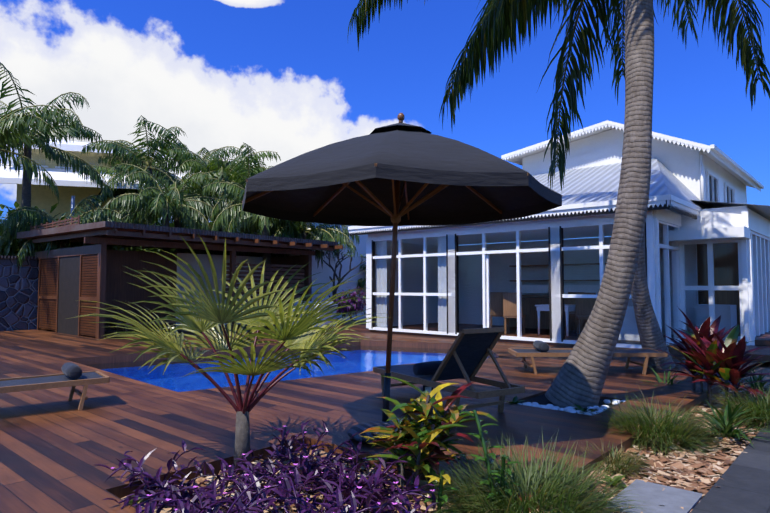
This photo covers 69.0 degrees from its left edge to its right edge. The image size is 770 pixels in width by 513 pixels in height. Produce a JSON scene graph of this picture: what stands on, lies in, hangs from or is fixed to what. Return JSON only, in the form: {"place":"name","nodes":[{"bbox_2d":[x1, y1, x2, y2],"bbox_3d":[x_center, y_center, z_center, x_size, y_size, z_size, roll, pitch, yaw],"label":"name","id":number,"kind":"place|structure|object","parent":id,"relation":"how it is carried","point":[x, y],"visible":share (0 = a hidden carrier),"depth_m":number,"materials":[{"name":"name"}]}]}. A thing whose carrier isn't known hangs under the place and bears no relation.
{"place":"outdoors","nodes":[
{"label":"outdoors","id":0,"kind":"place"},
{"bbox_2d":[0,0,769,244],"label":"sky","id":1,"kind":"structure","parent":0,"point":[289,78],"materials":[{"name":"blue"}]},
{"bbox_2d":[423,385,432,393],"bbox_3d":[0.530,1.651,6.919,0.120,0.160,0.124,0,-3,1],"label":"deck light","id":2,"kind":"object","parent":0,"point":[428,389],"visible":0.23,"depth_m":6.86,"materials":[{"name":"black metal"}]},
{"bbox_2d":[348,120,769,361],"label":"house","id":3,"kind":"structure","parent":0,"point":[707,240],"depth_m":14.36,"materials":[{"name":"white paint"}]},
{"bbox_2d":[490,292,506,332],"bbox_3d":[3.041,1.499,15.063,0.484,1.080,0.495,0,-3,7],"label":"wicker chair","id":4,"kind":"object","parent":3,"relation":"on","point":[496,304],"visible":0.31,"depth_m":14.84,"materials":[{"name":"brown wicker"}]},
{"bbox_2d":[503,292,525,333],"bbox_3d":[3.354,1.470,14.516,0.493,1.080,0.496,-1,-3,24],"label":"wicker chair","id":5,"kind":"object","parent":3,"relation":"on","point":[509,304],"visible":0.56,"depth_m":14.34,"materials":[{"name":"brown wicker"}]},
{"bbox_2d":[565,292,583,332],"bbox_3d":[5.062,1.504,15.159,0.498,1.080,0.496,3,-4,-40],"label":"wicker chair","id":6,"kind":"object","parent":3,"relation":"on","point":[572,301],"depth_m":15.29,"materials":[{"name":"brown wicker"}]},
{"bbox_2d":[575,293,595,335],"bbox_3d":[4.995,1.433,13.813,0.486,1.080,0.495,-1,-3,11],"label":"wicker chair","id":7,"kind":"object","parent":3,"relation":"on","point":[584,305],"depth_m":14.01,"materials":[{"name":"brown wicker"}]},
{"bbox_2d":[607,421,769,512],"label":"slate path","id":8,"kind":"structure","parent":0,"point":[744,485],"depth_m":3.89,"materials":[{"name":"grey stone"}]},
{"label":"ground","id":9,"kind":"structure","parent":0,"visible":0},
{"bbox_2d":[0,105,80,204],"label":"palm","id":10,"kind":"object","parent":9,"relation":"on","point":[19,132],"visible":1,"depth_m":17.56,"materials":[{"name":"green plant"}]},
{"bbox_2d":[0,201,93,256],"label":"tree","id":11,"kind":"object","parent":9,"relation":"on","point":[13,247],"visible":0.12,"depth_m":18.90,"materials":[{"name":"green plant"}]},
{"bbox_2d":[0,62,113,255],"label":"palm","id":12,"kind":"object","parent":9,"relation":"on","point":[59,133],"visible":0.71,"depth_m":19.55,"materials":[{"name":"green plant"}]},
{"bbox_2d":[0,195,123,266],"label":"palm","id":13,"kind":"object","parent":9,"relation":"on","point":[25,221],"visible":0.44,"depth_m":18.31,"materials":[{"name":"green plant"}]},
{"bbox_2d":[0,139,181,224],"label":"yellow house","id":14,"kind":"structure","parent":9,"relation":"on","point":[70,183],"depth_m":26.87,"materials":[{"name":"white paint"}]},
{"bbox_2d":[62,209,142,250],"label":"palm","id":15,"kind":"object","parent":9,"relation":"on","point":[128,248],"visible":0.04,"depth_m":22.03,"materials":[{"name":"green plant"}]},
{"bbox_2d":[79,147,187,221],"bbox_3d":[-11.977,-1.024,27.146,4.996,8.048,4.368,1,-3,-23],"label":"palm","id":16,"kind":"object","parent":9,"relation":"on","point":[114,162],"visible":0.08,"depth_m":26.67,"materials":[{"name":"green plant"}]},
{"bbox_2d":[81,115,188,225],"bbox_3d":[-10.474,-1.313,24.396,4.860,8.333,5.340,0,-3,1],"label":"palm","id":17,"kind":"object","parent":9,"relation":"on","point":[167,178],"visible":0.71,"depth_m":23.76,"materials":[{"name":"green plant"}]},
{"bbox_2d":[113,218,197,253],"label":"tree","id":18,"kind":"object","parent":9,"relation":"on","point":[157,249],"visible":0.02,"depth_m":22.41,"materials":[{"name":"green plant"}]},
{"bbox_2d":[103,164,227,252],"bbox_3d":[-7.909,-0.322,20.066,3.973,5.904,4.349,-1,-3,25],"label":"palm","id":19,"kind":"object","parent":9,"relation":"on","point":[183,202],"visible":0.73,"depth_m":19.45,"materials":[{"name":"green plant"}]},
{"bbox_2d":[118,171,227,252],"bbox_3d":[-7.833,-0.365,20.545,4.080,6.044,4.296,0,-3,1],"label":"palm","id":20,"kind":"object","parent":9,"relation":"on","point":[200,177],"visible":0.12,"depth_m":20.10,"materials":[{"name":"green plant"}]},
{"bbox_2d":[134,120,246,183],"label":"palm","id":21,"kind":"object","parent":9,"relation":"on","point":[217,153],"visible":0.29,"depth_m":25.44,"materials":[{"name":"green plant"}]},
{"bbox_2d":[171,216,240,255],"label":"tree","id":22,"kind":"object","parent":9,"relation":"on","point":[205,252],"visible":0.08,"depth_m":23.12,"materials":[{"name":"green plant"}]},
{"bbox_2d":[165,148,280,254],"bbox_3d":[-6.588,-0.857,23.336,4.697,7.305,4.922,1,-3,-18],"label":"palm","id":23,"kind":"object","parent":9,"relation":"on","point":[198,165],"visible":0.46,"depth_m":22.18,"materials":[{"name":"green plant"}]},
{"bbox_2d":[186,147,286,255],"bbox_3d":[-5.220,-0.534,21.208,4.259,6.447,4.354,0,-3,1],"label":"palm","id":24,"kind":"object","parent":9,"relation":"on","point":[216,213],"visible":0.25,"depth_m":20.43,"materials":[{"name":"green plant"}]},
{"bbox_2d":[213,172,261,234],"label":"palm","id":25,"kind":"object","parent":9,"relation":"on","point":[238,181],"visible":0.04,"depth_m":20.89,"materials":[{"name":"green plant"}]},
{"bbox_2d":[213,142,268,179],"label":"palm","id":26,"kind":"object","parent":9,"relation":"on","point":[224,162],"visible":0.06,"depth_m":24.84,"materials":[{"name":"green plant"}]},
{"bbox_2d":[203,182,302,310],"bbox_3d":[-4.349,-0.084,20.092,3.765,5.428,4.205,0,-3,1],"label":"palm","id":27,"kind":"object","parent":9,"relation":"on","point":[241,216],"visible":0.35,"depth_m":19.09,"materials":[{"name":"green plant"}]},
{"bbox_2d":[100,350,487,391],"bbox_3d":[-1.346,2.675,11.062,8.396,1.350,4.782,2,-4,-36],"label":"pool basin","id":28,"kind":"object","parent":9,"relation":"on","point":[172,380],"depth_m":12.35,"materials":[{"name":"blue tile"}]},
{"bbox_2d":[87,346,490,391],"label":"pool water","id":29,"kind":"structure","parent":28,"relation":"in","point":[378,348],"depth_m":10.74,"materials":[{"name":"blue liquid"}]},
{"bbox_2d":[229,221,367,320],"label":"wall","id":30,"kind":"structure","parent":9,"relation":"on","point":[327,272],"depth_m":22.17,"materials":[{"name":"paint"}]},
{"bbox_2d":[257,220,359,269],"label":"palm","id":31,"kind":"object","parent":9,"relation":"on","point":[321,233],"visible":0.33,"depth_m":20.33,"materials":[{"name":"green plant"}]},
{"bbox_2d":[322,287,365,322],"bbox_3d":[-1.401,1.854,20.098,1.958,1.560,1.930,0,-3,1],"label":"flowering bush","id":32,"kind":"object","parent":9,"relation":"on","point":[356,306],"visible":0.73,"depth_m":19.59,"materials":[{"name":"purple plant"}]},
{"bbox_2d":[323,244,365,301],"bbox_3d":[-1.927,1.078,20.874,1.788,3.185,3.177,2,-4,-39],"label":"frangipani","id":33,"kind":"object","parent":9,"relation":"on","point":[334,291],"visible":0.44,"depth_m":20.71,"materials":[{"name":"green plant"}]},
{"bbox_2d":[356,256,365,293],"bbox_3d":[-0.868,1.222,24.139,3.374,3.265,3.742,0,-3,1],"label":"shrub","id":34,"kind":"object","parent":9,"relation":"on","point":[361,283],"visible":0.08,"depth_m":22.65,"materials":[{"name":"green plant"}]},
{"bbox_2d":[0,320,765,512],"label":"deck","id":35,"kind":"structure","parent":9,"relation":"on","point":[56,446],"depth_m":5.86,"materials":[{"name":"brown wood"}]},
{"bbox_2d":[0,255,38,330],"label":"stone wall","id":36,"kind":"structure","parent":35,"relation":"on","point":[18,296],"depth_m":17.34,"materials":[{"name":"grey stone"}]},
{"bbox_2d":[0,362,109,410],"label":"lounger","id":37,"kind":"object","parent":35,"relation":"on","point":[72,375],"visible":0.98,"depth_m":6.21,"materials":[{"name":"brown wood"}]},
{"bbox_2d":[107,316,182,333],"bbox_3d":[-6.969,1.991,16.354,0.690,0.482,1.985,-3,-4,42],"label":"cabana lounger","id":38,"kind":"object","parent":35,"relation":"on","point":[148,320],"visible":0.54,"depth_m":16.16,"materials":[{"name":"brown wood"}]},
{"bbox_2d":[17,195,343,338],"bbox_3d":[-6.911,0.065,19.016,7.809,4.600,8.152,-3,-4,42],"label":"cabana","id":39,"kind":"object","parent":35,"relation":"on","point":[81,275],"visible":0.81,"depth_m":16.95,"materials":[{"name":"brown wood"}]},
{"bbox_2d":[292,301,337,326],"bbox_3d":[-2.451,1.969,19.333,1.456,0.830,0.848,-3,-4,42],"label":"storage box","id":40,"kind":"object","parent":35,"relation":"on","point":[306,307],"visible":0.29,"depth_m":18.96,"materials":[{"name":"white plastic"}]},
{"bbox_2d":[242,113,562,443],"bbox_3d":[0.113,0.149,5.275,2.826,3.038,2.826,-2,-3,29],"label":"umbrella","id":41,"kind":"object","parent":35,"relation":"on","point":[396,175],"visible":0.94,"depth_m":5.24,"materials":[{"name":"fabric"}]},
{"bbox_2d":[373,327,524,412],"bbox_3d":[0.643,1.246,6.469,0.690,0.929,2.035,2,-4,-31],"label":"sun lounger","id":42,"kind":"object","parent":35,"relation":"on","point":[468,353],"visible":0.9,"depth_m":6.05,"materials":[{"name":"wood"}]},
{"bbox_2d":[424,0,698,368],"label":"palm tree","id":43,"kind":"object","parent":35,"relation":"on","point":[650,333],"visible":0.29,"depth_m":9.26,"materials":[{"name":"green plant"}]},
{"bbox_2d":[508,340,667,374],"bbox_3d":[3.209,1.602,8.984,2.337,0.482,0.690,0,-3,1],"label":"sun lounger","id":44,"kind":"object","parent":35,"relation":"on","point":[541,349],"visible":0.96,"depth_m":8.79,"materials":[{"name":"brown wood"}]},
{"bbox_2d":[637,361,690,385],"bbox_3d":[3.958,1.734,7.877,0.900,0.538,0.925,0,-3,1],"label":"strap plant","id":45,"kind":"object","parent":35,"relation":"on","point":[660,380],"visible":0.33,"depth_m":7.92,"materials":[{"name":"green plant"}]},
{"bbox_2d":[121,362,769,512],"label":"mulch bed","id":46,"kind":"object","parent":9,"relation":"on","point":[698,472],"visible":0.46,"depth_m":4.53,"materials":[{"name":"wood"}]},
{"bbox_2d":[129,492,142,504],"bbox_3d":[-1.671,1.633,3.760,0.121,0.071,0.138,-2,-4,36],"label":"plant","id":47,"kind":"object","parent":46,"relation":"on","point":[130,501],"visible":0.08,"depth_m":3.76,"materials":[{"name":"green plant"}]},
{"bbox_2d":[67,234,389,474],"bbox_3d":[-1.070,0.791,4.325,2.217,1.824,1.974,-1,-3,21],"label":"fan palm","id":48,"kind":"object","parent":46,"relation":"on","point":[286,333],"visible":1,"depth_m":4.24,"materials":[{"name":"green plant"}]},
{"bbox_2d":[96,419,438,512],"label":"purple heart","id":49,"kind":"object","parent":46,"relation":"on","point":[372,496],"visible":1,"depth_m":3.64,"materials":[{"name":"purple plant"}]},
{"bbox_2d":[360,376,496,495],"bbox_3d":[0.270,1.276,3.954,0.956,0.828,1.126,0,-3,1],"label":"croton","id":50,"kind":"object","parent":46,"relation":"on","point":[406,432],"visible":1,"depth_m":3.98,"materials":[{"name":"green plant"}]},
{"bbox_2d":[423,470,459,512],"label":"plant","id":51,"kind":"object","parent":46,"relation":"on","point":[441,498],"visible":0.94,"depth_m":3.37,"materials":[{"name":"green plant"}]},
{"bbox_2d":[460,410,521,512],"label":"spiral ginger","id":52,"kind":"object","parent":46,"relation":"on","point":[484,442],"visible":0.88,"depth_m":3.48,"materials":[{"name":"green plant"}]},
{"bbox_2d":[504,396,523,403],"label":"planter fern","id":53,"kind":"object","parent":46,"relation":"on","point":[515,400],"visible":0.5,"depth_m":6.55,"materials":[{"name":"green plant"}]},
{"bbox_2d":[417,429,654,512],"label":"clump","id":54,"kind":"object","parent":46,"relation":"on","point":[564,491],"visible":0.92,"depth_m":3.57,"materials":[{"name":"green plant"}]},
{"bbox_2d":[572,404,597,413],"bbox_3d":[2.170,1.683,6.078,0.297,0.168,0.310,0,-3,1],"label":"planter fern","id":55,"kind":"object","parent":46,"relation":"on","point":[580,408],"visible":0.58,"depth_m":6.07,"materials":[{"name":"green plant"}]},
{"bbox_2d":[574,438,654,481],"bbox_3d":[1.826,1.651,4.530,0.693,0.325,0.716,-2,-4,31],"label":"clump","id":56,"kind":"object","parent":46,"relation":"on","point":[617,457],"visible":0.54,"depth_m":4.43,"materials":[{"name":"green plant"}]},
{"bbox_2d":[604,475,626,489],"bbox_3d":[1.672,1.630,4.068,0.197,0.123,0.248,0,-3,1],"label":"plant","id":57,"kind":"object","parent":46,"relation":"on","point":[616,481],"visible":0.73,"depth_m":4.06,"materials":[{"name":"green plant"}]},
{"bbox_2d":[587,384,734,455],"bbox_3d":[2.596,1.580,5.351,1.402,0.717,1.400,0,-3,1],"label":"clump","id":58,"kind":"object","parent":46,"relation":"on","point":[670,423],"visible":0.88,"depth_m":5.19,"materials":[{"name":"green plant"}]},
{"bbox_2d":[658,309,743,398],"bbox_3d":[4.120,1.251,7.295,1.035,1.218,1.124,-2,-3,29],"label":"red cordyline","id":59,"kind":"object","parent":46,"relation":"on","point":[706,329],"visible":0.44,"depth_m":7.28,"materials":[{"name":"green plant"}]},
{"bbox_2d":[666,319,769,405],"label":"red cordyline","id":60,"kind":"object","parent":46,"relation":"on","point":[728,357],"visible":0.98,"depth_m":6.59,"materials":[{"name":"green plant"}]},
{"bbox_2d":[668,394,769,445],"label":"strap plant","id":61,"kind":"object","parent":46,"relation":"on","point":[732,417],"visible":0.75,"depth_m":5.36,"materials":[{"name":"green plant"}]},
{"bbox_2d":[701,377,769,429],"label":"clump","id":62,"kind":"object","parent":46,"relation":"on","point":[760,404],"visible":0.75,"depth_m":5.96,"materials":[{"name":"green plant"}]},
{"bbox_2d":[744,364,769,390],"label":"shrub","id":63,"kind":"object","parent":46,"relation":"on","point":[759,377],"visible":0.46,"depth_m":7.83,"materials":[{"name":"green plant"}]},
{"bbox_2d":[348,0,769,407],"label":"palm tree","id":64,"kind":"object","parent":9,"relation":"on","point":[580,378],"visible":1,"depth_m":8.62,"materials":[{"name":"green plant"}]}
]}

